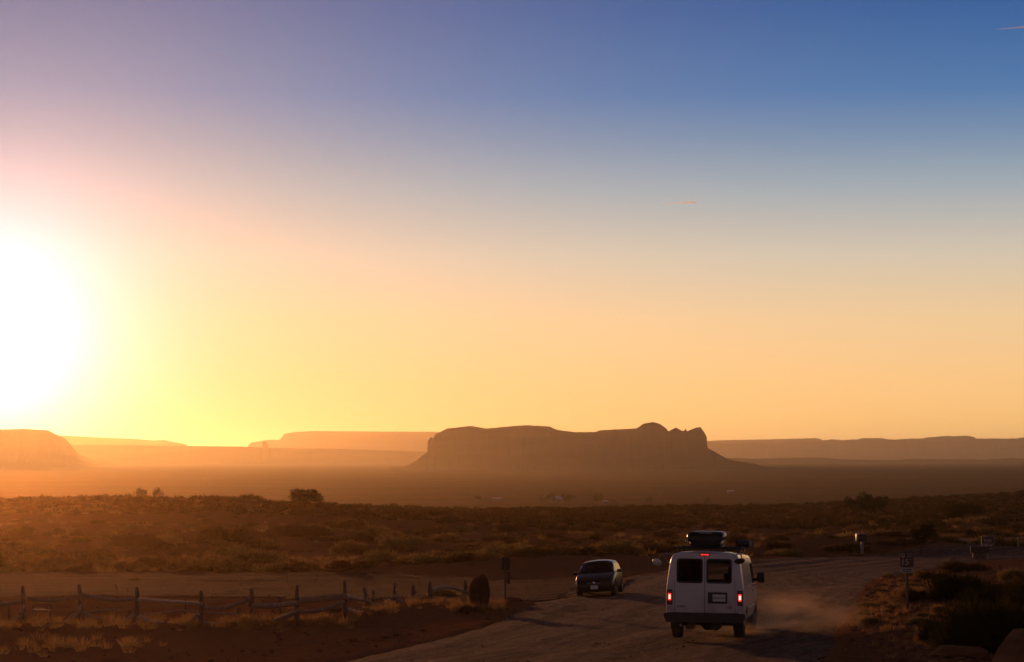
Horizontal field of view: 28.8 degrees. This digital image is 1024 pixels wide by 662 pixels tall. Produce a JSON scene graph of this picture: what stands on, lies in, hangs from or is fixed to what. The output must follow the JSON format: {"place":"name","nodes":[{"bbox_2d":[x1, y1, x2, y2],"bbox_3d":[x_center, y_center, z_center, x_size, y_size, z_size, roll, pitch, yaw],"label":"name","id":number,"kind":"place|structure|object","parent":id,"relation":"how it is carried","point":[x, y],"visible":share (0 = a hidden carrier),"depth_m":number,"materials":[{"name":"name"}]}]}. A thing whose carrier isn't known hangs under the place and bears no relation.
{"place":"outdoors","nodes":[
{"label":"outdoors","id":0,"kind":"place"},
{"bbox_2d":[61,436,186,445],"bbox_3d":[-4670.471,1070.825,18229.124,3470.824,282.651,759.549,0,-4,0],"label":"mesa","id":1,"kind":"structure","parent":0,"point":[75,440],"depth_m":17987.15,"materials":[{"name":"orange stone"}]},
{"bbox_2d":[259,442,270,459],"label":"butte","id":2,"kind":"object","parent":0,"point":[265,452],"visible":1,"depth_m":12335.88,"materials":[{"name":"orange stone"}]},
{"bbox_2d":[0,571,634,601],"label":"dirt track","id":3,"kind":"structure","parent":0,"point":[210,585],"depth_m":105.22,"materials":[{"name":"soil"}]},
{"bbox_2d":[248,431,438,451],"bbox_3d":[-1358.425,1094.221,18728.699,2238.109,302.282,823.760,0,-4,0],"label":"mesa","id":4,"kind":"structure","parent":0,"point":[389,441],"depth_m":18483.20,"materials":[{"name":"orange stone"}]},
{"bbox_2d":[0,464,1023,661],"bbox_3d":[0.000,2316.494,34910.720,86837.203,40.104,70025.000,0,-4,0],"label":"ground","id":5,"kind":"structure","parent":0,"point":[365,483],"depth_m":219.48,"materials":[{"name":"red soil"}]},
{"bbox_2d":[0,528,33,538],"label":"desert shrub","id":6,"kind":"object","parent":5,"relation":"on","point":[19,534],"visible":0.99,"depth_m":178.25,"materials":[{"name":"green plant"}]},
{"bbox_2d":[8,552,54,563],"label":"desert shrub","id":7,"kind":"object","parent":5,"relation":"on","point":[25,557],"visible":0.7,"depth_m":137.94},
{"bbox_2d":[0,429,117,466],"bbox_3d":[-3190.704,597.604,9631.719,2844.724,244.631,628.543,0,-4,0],"label":"mesa","id":8,"kind":"structure","parent":5,"relation":"on","point":[31,448],"depth_m":9484.51,"materials":[{"name":"orange stone"}]},
{"bbox_2d":[49,525,80,536],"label":"desert shrub","id":9,"kind":"object","parent":5,"relation":"on","point":[68,529],"visible":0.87,"depth_m":185.65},
{"bbox_2d":[48,527,86,536],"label":"desert shrub","id":10,"kind":"object","parent":5,"relation":"on","point":[62,531],"visible":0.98,"depth_m":184.77,"materials":[{"name":"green plant"}]},
{"bbox_2d":[60,537,92,543],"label":"desert shrub","id":11,"kind":"object","parent":5,"relation":"on","point":[77,540],"visible":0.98,"depth_m":169.51,"materials":[{"name":"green plant"}]},
{"bbox_2d":[64,563,97,571],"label":"desert shrub","id":12,"kind":"object","parent":5,"relation":"on","point":[87,567],"visible":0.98,"depth_m":126.59,"materials":[{"name":"green plant"}]},
{"bbox_2d":[103,531,165,546],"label":"shrub","id":13,"kind":"object","parent":5,"relation":"on","point":[118,540],"visible":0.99,"depth_m":164.80,"materials":[{"name":"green plant"}]},
{"bbox_2d":[134,556,170,562],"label":"desert shrub","id":14,"kind":"object","parent":5,"relation":"on","point":[146,559],"visible":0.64,"depth_m":139.26,"materials":[{"name":"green plant"}]},
{"bbox_2d":[142,560,188,569],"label":"desert shrub","id":15,"kind":"object","parent":5,"relation":"on","point":[152,564],"visible":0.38,"depth_m":131.69,"materials":[{"name":"green plant"}]},
{"bbox_2d":[143,539,190,549],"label":"desert shrub","id":16,"kind":"object","parent":5,"relation":"on","point":[164,544],"visible":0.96,"depth_m":163.71,"materials":[{"name":"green plant"}]},
{"bbox_2d":[158,534,184,544],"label":"desert shrub","id":17,"kind":"object","parent":5,"relation":"on","point":[169,538],"visible":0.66,"depth_m":167.69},
{"bbox_2d":[164,560,188,569],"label":"desert shrub","id":18,"kind":"object","parent":5,"relation":"on","point":[176,565],"visible":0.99,"depth_m":127.09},
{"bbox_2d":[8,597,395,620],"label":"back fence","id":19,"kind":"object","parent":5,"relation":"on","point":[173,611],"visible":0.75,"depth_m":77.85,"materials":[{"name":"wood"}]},
{"bbox_2d":[186,565,222,570],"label":"desert shrub","id":20,"kind":"object","parent":5,"relation":"on","point":[200,568],"visible":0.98,"depth_m":125.92,"materials":[{"name":"green plant"}]},
{"bbox_2d":[186,554,225,567],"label":"desert shrub","id":21,"kind":"object","parent":5,"relation":"on","point":[208,561],"visible":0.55,"depth_m":131.16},
{"bbox_2d":[185,526,257,541],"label":"shrub","id":22,"kind":"object","parent":5,"relation":"on","point":[234,535],"visible":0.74,"depth_m":172.36,"materials":[{"name":"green plant"}]},
{"bbox_2d":[213,542,248,556],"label":"desert shrub","id":23,"kind":"object","parent":5,"relation":"on","point":[235,547],"visible":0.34,"depth_m":148.90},
{"bbox_2d":[0,580,467,625],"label":"log fence","id":24,"kind":"object","parent":5,"relation":"on","point":[80,612],"visible":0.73,"depth_m":72.20,"materials":[{"name":"wood"}]},
{"bbox_2d":[211,557,256,569],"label":"desert shrub","id":25,"kind":"object","parent":5,"relation":"on","point":[231,563],"visible":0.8,"depth_m":130.00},
{"bbox_2d":[220,547,260,557],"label":"desert shrub","id":26,"kind":"object","parent":5,"relation":"on","point":[230,552],"visible":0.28,"depth_m":145.30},
{"bbox_2d":[71,445,426,463],"bbox_3d":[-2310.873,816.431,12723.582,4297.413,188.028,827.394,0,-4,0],"label":"plateau","id":27,"kind":"structure","parent":5,"relation":"on","point":[134,454],"depth_m":12451.53,"materials":[{"name":"orange stone"}]},
{"bbox_2d":[233,547,290,562],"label":"desert shrub","id":28,"kind":"object","parent":5,"relation":"on","point":[268,557],"visible":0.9,"depth_m":141.63,"materials":[{"name":"plant"}]},
{"bbox_2d":[246,544,278,549],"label":"desert shrub","id":29,"kind":"object","parent":5,"relation":"on","point":[263,547],"visible":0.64,"depth_m":163.23,"materials":[{"name":"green plant"}]},
{"bbox_2d":[251,560,286,571],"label":"desert shrub","id":30,"kind":"object","parent":5,"relation":"on","point":[271,565],"visible":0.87,"depth_m":123.21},
{"bbox_2d":[273,560,321,571],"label":"desert shrub","id":31,"kind":"object","parent":5,"relation":"on","point":[290,567],"visible":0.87,"depth_m":123.14,"materials":[{"name":"green plant"}]},
{"bbox_2d":[269,522,336,537],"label":"shrub","id":32,"kind":"object","parent":5,"relation":"on","point":[297,530],"visible":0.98,"depth_m":184.87,"materials":[{"name":"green plant"}]},
{"bbox_2d":[288,488,323,503],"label":"tree","id":33,"kind":"object","parent":5,"relation":"on","point":[308,495],"visible":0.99,"depth_m":259.97,"materials":[{"name":"green plant"}]},
{"bbox_2d":[328,539,369,553],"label":"desert shrub","id":34,"kind":"object","parent":5,"relation":"on","point":[341,547],"visible":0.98,"depth_m":156.26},
{"bbox_2d":[324,560,376,569],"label":"desert shrub","id":35,"kind":"object","parent":5,"relation":"on","point":[341,564],"visible":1,"depth_m":118.32,"materials":[{"name":"green plant"}]},
{"bbox_2d":[337,519,365,527],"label":"desert shrub","id":36,"kind":"object","parent":5,"relation":"on","point":[351,523],"visible":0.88,"depth_m":209.54,"materials":[{"name":"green plant"}]},
{"bbox_2d":[340,531,374,541],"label":"desert shrub","id":37,"kind":"object","parent":5,"relation":"on","point":[356,537],"visible":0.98,"depth_m":174.37,"materials":[{"name":"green plant"}]},
{"bbox_2d":[346,544,388,553],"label":"desert shrub","id":38,"kind":"object","parent":5,"relation":"on","point":[359,551],"visible":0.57,"depth_m":155.38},
{"bbox_2d":[361,525,393,535],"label":"desert shrub","id":39,"kind":"object","parent":5,"relation":"on","point":[366,530],"visible":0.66,"depth_m":196.89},
{"bbox_2d":[359,547,404,562],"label":"desert shrub","id":40,"kind":"object","parent":5,"relation":"on","point":[374,556],"visible":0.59,"depth_m":129.87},
{"bbox_2d":[374,529,407,539],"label":"desert shrub","id":41,"kind":"object","parent":5,"relation":"on","point":[383,534],"visible":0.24,"depth_m":171.80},
{"bbox_2d":[377,534,414,549],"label":"desert shrub","id":42,"kind":"object","parent":5,"relation":"on","point":[390,542],"visible":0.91,"depth_m":163.62,"materials":[{"name":"plant"}]},
{"bbox_2d":[407,535,433,543],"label":"desert shrub","id":43,"kind":"object","parent":5,"relation":"on","point":[418,540],"visible":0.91,"depth_m":169.41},
{"bbox_2d":[393,552,452,563],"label":"desert shrub","id":44,"kind":"object","parent":5,"relation":"on","point":[426,558],"visible":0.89,"depth_m":122.94,"materials":[{"name":"plant"}]},
{"bbox_2d":[426,589,460,595],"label":"round shrub","id":45,"kind":"object","parent":5,"relation":"on","point":[443,592],"visible":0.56,"depth_m":86.99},
{"bbox_2d":[431,532,462,541],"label":"desert shrub","id":46,"kind":"object","parent":5,"relation":"on","point":[443,537],"visible":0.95,"depth_m":191.86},
{"bbox_2d":[429,549,465,556],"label":"desert shrub","id":47,"kind":"object","parent":5,"relation":"on","point":[437,552],"visible":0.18,"depth_m":139.29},
{"bbox_2d":[434,517,461,522],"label":"desert shrub","id":48,"kind":"object","parent":5,"relation":"on","point":[448,519],"visible":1,"depth_m":222.43,"materials":[{"name":"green plant"}]},
{"bbox_2d":[441,551,475,562],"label":"desert shrub","id":49,"kind":"object","parent":5,"relation":"on","point":[459,557],"visible":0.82,"depth_m":118.69,"materials":[{"name":"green plant"}]},
{"bbox_2d":[458,603,484,613],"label":"shrub","id":50,"kind":"object","parent":5,"relation":"on","point":[466,609],"visible":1,"depth_m":67.77,"materials":[{"name":"green plant"}]},
{"bbox_2d":[469,574,489,606],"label":"boulder","id":51,"kind":"object","parent":5,"relation":"on","point":[479,588],"visible":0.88,"depth_m":68.86,"materials":[{"name":"stone"}]},
{"bbox_2d":[472,550,498,560],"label":"desert shrub","id":52,"kind":"object","parent":5,"relation":"on","point":[480,555],"visible":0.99,"depth_m":118.32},
{"bbox_2d":[483,533,516,543],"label":"desert shrub","id":53,"kind":"object","parent":5,"relation":"on","point":[506,539],"visible":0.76,"depth_m":177.08,"materials":[{"name":"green plant"}]},
{"bbox_2d":[480,542,522,555],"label":"desert shrub","id":54,"kind":"object","parent":5,"relation":"on","point":[504,549],"visible":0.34,"depth_m":131.51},
{"bbox_2d":[502,555,509,599],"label":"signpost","id":55,"kind":"object","parent":5,"relation":"on","point":[505,563],"visible":0.98,"depth_m":72.04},
{"bbox_2d":[17,478,1001,505],"bbox_3d":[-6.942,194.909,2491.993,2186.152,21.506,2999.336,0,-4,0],"label":"plain scrub","id":56,"kind":"object","parent":5,"relation":"on","point":[541,491],"visible":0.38,"depth_m":2681.44,"materials":[{"name":"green plant"}]},
{"bbox_2d":[494,522,525,530],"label":"desert shrub","id":57,"kind":"object","parent":5,"relation":"on","point":[514,527],"visible":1,"depth_m":214.14,"materials":[{"name":"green plant"}]},
{"bbox_2d":[0,490,1023,529],"bbox_3d":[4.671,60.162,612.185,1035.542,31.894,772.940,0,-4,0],"label":"scrub","id":58,"kind":"object","parent":5,"relation":"on","point":[806,518],"visible":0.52,"depth_m":260.63,"materials":[{"name":"brown plant"}]},
{"bbox_2d":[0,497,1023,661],"bbox_3d":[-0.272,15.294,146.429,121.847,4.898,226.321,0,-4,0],"label":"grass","id":59,"kind":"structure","parent":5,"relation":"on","point":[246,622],"depth_m":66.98,"materials":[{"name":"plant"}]},
{"bbox_2d":[0,494,1023,579],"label":"scrub","id":60,"kind":"object","parent":5,"relation":"on","point":[361,516],"visible":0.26,"depth_m":213.34,"materials":[{"name":"brown plant"}]},
{"bbox_2d":[509,545,579,556],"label":"desert shrub","id":61,"kind":"object","parent":5,"relation":"on","point":[532,550],"visible":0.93,"depth_m":119.86,"materials":[{"name":"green plant"}]},
{"bbox_2d":[561,493,576,503],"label":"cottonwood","id":62,"kind":"object","parent":5,"relation":"on","point":[566,497],"visible":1,"depth_m":1942.50,"materials":[{"name":"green plant"}]},
{"bbox_2d":[564,546,597,555],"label":"desert shrub","id":63,"kind":"object","parent":5,"relation":"on","point":[584,551],"visible":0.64,"depth_m":121.14,"materials":[{"name":"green plant"}]},
{"bbox_2d":[390,422,776,469],"bbox_3d":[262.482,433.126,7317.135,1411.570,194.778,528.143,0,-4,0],"label":"mesa","id":64,"kind":"structure","parent":5,"relation":"on","point":[652,445],"depth_m":7184.44,"materials":[{"name":"red stone"}]},
{"bbox_2d":[586,533,608,539],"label":"desert shrub","id":65,"kind":"object","parent":5,"relation":"on","point":[595,536],"visible":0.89,"depth_m":186.95,"materials":[{"name":"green plant"}]},
{"bbox_2d":[592,537,647,555],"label":"desert shrub","id":66,"kind":"object","parent":5,"relation":"on","point":[624,548],"visible":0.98,"depth_m":120.88,"materials":[{"name":"plant"}]},
{"bbox_2d":[641,540,677,552],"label":"desert shrub","id":67,"kind":"object","parent":5,"relation":"on","point":[650,545],"visible":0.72,"depth_m":128.58,"materials":[{"name":"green plant"}]},
{"bbox_2d":[649,528,676,536],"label":"desert shrub","id":68,"kind":"object","parent":5,"relation":"on","point":[665,532],"visible":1,"depth_m":188.21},
{"bbox_2d":[726,534,756,542],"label":"desert shrub","id":69,"kind":"object","parent":5,"relation":"on","point":[731,539],"visible":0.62,"depth_m":173.42,"materials":[{"name":"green plant"}]},
{"bbox_2d":[763,532,789,541],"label":"desert shrub","id":70,"kind":"object","parent":5,"relation":"on","point":[782,537],"visible":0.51,"depth_m":171.60,"materials":[{"name":"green plant"}]},
{"bbox_2d":[763,540,795,549],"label":"round shrub","id":71,"kind":"object","parent":5,"relation":"on","point":[772,544],"visible":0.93,"depth_m":128.70,"materials":[{"name":"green plant"}]},
{"bbox_2d":[802,529,833,537],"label":"desert shrub","id":72,"kind":"object","parent":5,"relation":"on","point":[818,533],"visible":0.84,"depth_m":133.71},
{"bbox_2d":[829,543,872,550],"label":"desert shrub","id":73,"kind":"object","parent":5,"relation":"on","point":[848,547],"visible":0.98,"depth_m":127.11,"materials":[{"name":"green plant"}]},
{"bbox_2d":[843,496,862,514],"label":"tree","id":74,"kind":"object","parent":5,"relation":"on","point":[849,502],"visible":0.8,"depth_m":302.21,"materials":[{"name":"green plant"}]},
{"bbox_2d":[855,533,868,553],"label":"box on post","id":75,"kind":"object","parent":5,"relation":"on","point":[860,537],"visible":0.88,"depth_m":125.96,"materials":[{"name":"metal"}]},
{"bbox_2d":[859,617,881,623],"bbox_3d":[9.006,7.255,49.901,0.626,0.195,0.465,-1,-4,20],"label":"round shrub","id":76,"kind":"object","parent":5,"relation":"on","point":[871,620],"visible":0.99,"depth_m":49.80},
{"bbox_2d":[856,491,889,513],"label":"tree","id":77,"kind":"object","parent":5,"relation":"on","point":[867,501],"visible":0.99,"depth_m":297.24,"materials":[{"name":"green plant"}]},
{"bbox_2d":[880,529,907,535],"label":"desert shrub","id":78,"kind":"object","parent":5,"relation":"on","point":[895,532],"visible":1,"depth_m":132.20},
{"bbox_2d":[900,552,913,608],"bbox_3d":[10.741,6.947,54.142,0.371,1.884,0.094,0,-4,4],"label":"speed sign","id":79,"kind":"object","parent":5,"relation":"on","point":[906,559],"visible":1,"depth_m":54.14,"materials":[{"name":"metal"}]},
{"bbox_2d":[886,528,941,539],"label":"desert shrub","id":80,"kind":"object","parent":5,"relation":"on","point":[936,536],"visible":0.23,"depth_m":134.28,"materials":[{"name":"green plant"}]},
{"bbox_2d":[899,586,929,601],"bbox_3d":[11.490,7.448,56.490,1.152,0.512,0.772,2,-4,-22],"label":"shrub","id":81,"kind":"object","parent":5,"relation":"on","point":[914,595],"visible":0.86,"depth_m":56.31,"materials":[{"name":"green plant"}]},
{"bbox_2d":[905,521,934,528],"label":"desert shrub","id":82,"kind":"object","parent":5,"relation":"on","point":[916,525],"visible":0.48,"depth_m":208.90,"materials":[{"name":"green plant"}]},
{"bbox_2d":[910,522,936,554],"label":"tree","id":83,"kind":"object","parent":5,"relation":"on","point":[922,533],"visible":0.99,"depth_m":122.84,"materials":[{"name":"green plant"}]},
{"bbox_2d":[914,570,949,580],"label":"shrub","id":84,"kind":"object","parent":5,"relation":"on","point":[925,574],"visible":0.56,"depth_m":66.42,"materials":[{"name":"green plant"}]},
{"bbox_2d":[914,613,953,642],"bbox_3d":[9.675,6.740,45.031,1.201,0.696,1.074,0,-4,-4],"label":"shrub","id":85,"kind":"object","parent":5,"relation":"on","point":[923,635],"visible":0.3,"depth_m":44.97,"materials":[{"name":"green plant"}]},
{"bbox_2d":[923,568,990,601],"bbox_3d":[12.489,7.115,55.830,1.982,1.010,1.772,0,-4,-7],"label":"shrub","id":86,"kind":"object","parent":5,"relation":"on","point":[945,588],"visible":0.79,"depth_m":55.58,"materials":[{"name":"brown plant"}]},
{"bbox_2d":[932,645,988,659],"bbox_3d":[9.435,6.787,41.926,1.165,0.310,0.820,0,-4,0],"label":"rock","id":87,"kind":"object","parent":5,"relation":"on","point":[966,652],"depth_m":41.65,"materials":[{"name":"stone"}]},
{"bbox_2d":[940,496,986,518],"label":"shrub","id":88,"kind":"object","parent":5,"relation":"on","point":[958,510],"visible":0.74,"depth_m":259.01,"materials":[{"name":"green plant"}]},
{"bbox_2d":[937,558,992,572],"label":"shrub","id":89,"kind":"object","parent":5,"relation":"on","point":[956,567],"visible":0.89,"depth_m":90.51,"materials":[{"name":"green plant"}]},
{"bbox_2d":[954,528,994,534],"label":"desert shrub","id":90,"kind":"object","parent":5,"relation":"on","point":[972,531],"visible":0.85,"depth_m":178.61,"materials":[{"name":"brown plant"}]},
{"bbox_2d":[926,591,1023,651],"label":"shrub","id":91,"kind":"object","parent":5,"relation":"on","point":[963,630],"visible":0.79,"depth_m":43.46,"materials":[{"name":"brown plant"}]},
{"bbox_2d":[963,515,989,522],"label":"desert shrub","id":92,"kind":"object","parent":5,"relation":"on","point":[979,518],"visible":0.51,"depth_m":237.34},
{"bbox_2d":[970,535,994,558],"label":"sign","id":93,"kind":"object","parent":5,"relation":"on","point":[985,547],"visible":0.93,"depth_m":112.05,"materials":[{"name":"metal"}]},
{"bbox_2d":[954,580,1018,617],"bbox_3d":[12.167,6.781,50.094,2.224,1.013,1.989,0,-4,5],"label":"shrub","id":94,"kind":"object","parent":5,"relation":"on","point":[991,595],"visible":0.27,"depth_m":50.17,"materials":[{"name":"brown plant"}]},
{"bbox_2d":[982,520,1007,525],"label":"desert shrub","id":95,"kind":"object","parent":5,"relation":"on","point":[995,523],"visible":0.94,"depth_m":216.16,"materials":[{"name":"brown plant"}]},
{"bbox_2d":[975,591,1023,653],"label":"shrub","id":96,"kind":"object","parent":5,"relation":"on","point":[1013,614],"visible":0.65,"depth_m":43.09,"materials":[{"name":"green plant"}]},
{"bbox_2d":[992,628,1023,661],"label":"boulder","id":97,"kind":"object","parent":5,"relation":"on","point":[1010,648],"visible":0.99,"depth_m":36.74,"materials":[{"name":"stone"}]},
{"bbox_2d":[995,537,1022,546],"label":"desert shrub","id":98,"kind":"object","parent":5,"relation":"on","point":[1010,542],"visible":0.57,"depth_m":132.74,"materials":[{"name":"brown plant"}]},
{"bbox_2d":[996,567,1023,582],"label":"round shrub","id":99,"kind":"object","parent":5,"relation":"on","point":[1007,575],"visible":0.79,"depth_m":66.29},
{"bbox_2d":[998,575,1023,590],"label":"shrub","id":100,"kind":"object","parent":5,"relation":"on","point":[1018,583],"visible":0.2,"depth_m":54.08,"materials":[{"name":"green plant"}]},
{"bbox_2d":[0,0,1023,446],"label":"sky","id":101,"kind":"structure","parent":0,"point":[242,223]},
{"bbox_2d":[5,558,1023,661],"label":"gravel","id":102,"kind":"structure","parent":0,"point":[888,644],"depth_m":52.69,"materials":[{"name":"gravel"}]},
{"bbox_2d":[347,544,1023,661],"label":"road","id":103,"kind":"structure","parent":0,"point":[619,617],"depth_m":57.06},
{"bbox_2d":[573,559,622,595],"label":"parked car","id":104,"kind":"object","parent":103,"relation":"on","point":[602,575],"visible":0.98,"depth_m":80.95,"materials":[{"name":"black paint"}]},
{"bbox_2d":[652,545,764,637],"bbox_3d":[5.174,6.675,51.307,2.509,2.270,5.824,0,-5,11],"label":"van","id":105,"kind":"object","parent":103,"relation":"on","point":[695,595],"visible":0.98,"depth_m":48.79,"materials":[{"name":"white paint"}]},
{"bbox_2d":[685,530,726,546],"bbox_3d":[4.959,5.255,50.345,1.000,0.412,1.760,0,-5,11],"label":"roof box","id":106,"kind":"object","parent":105,"relation":"on","point":[702,538],"visible":1,"depth_m":49.52,"materials":[{"name":"grey paint"}]},
{"bbox_2d":[735,540,752,548],"bbox_3d":[5.764,5.293,49.424,0.429,0.218,0.180,1,-4,-20],"label":"roof roll","id":107,"kind":"object","parent":105,"relation":"on","point":[743,544],"visible":1,"depth_m":49.36,"materials":[{"name":"black plastic"}]},
{"bbox_2d":[707,438,820,442],"bbox_3d":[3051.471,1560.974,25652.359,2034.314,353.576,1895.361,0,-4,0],"label":"hills","id":108,"kind":"structure","parent":0,"point":[766,440],"depth_m":24998.92,"materials":[{"name":"red stone"}]},
{"bbox_2d":[707,436,1023,459],"bbox_3d":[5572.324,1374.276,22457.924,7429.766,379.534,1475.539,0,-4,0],"label":"hills","id":109,"kind":"structure","parent":0,"point":[954,447],"depth_m":21962.08,"materials":[{"name":"red stone"}]},
{"bbox_2d":[727,458,1023,463],"bbox_3d":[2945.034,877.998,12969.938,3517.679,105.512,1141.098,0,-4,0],"label":"ridge","id":110,"kind":"structure","parent":0,"point":[850,461],"depth_m":12472.29,"materials":[{"name":"red stone"}]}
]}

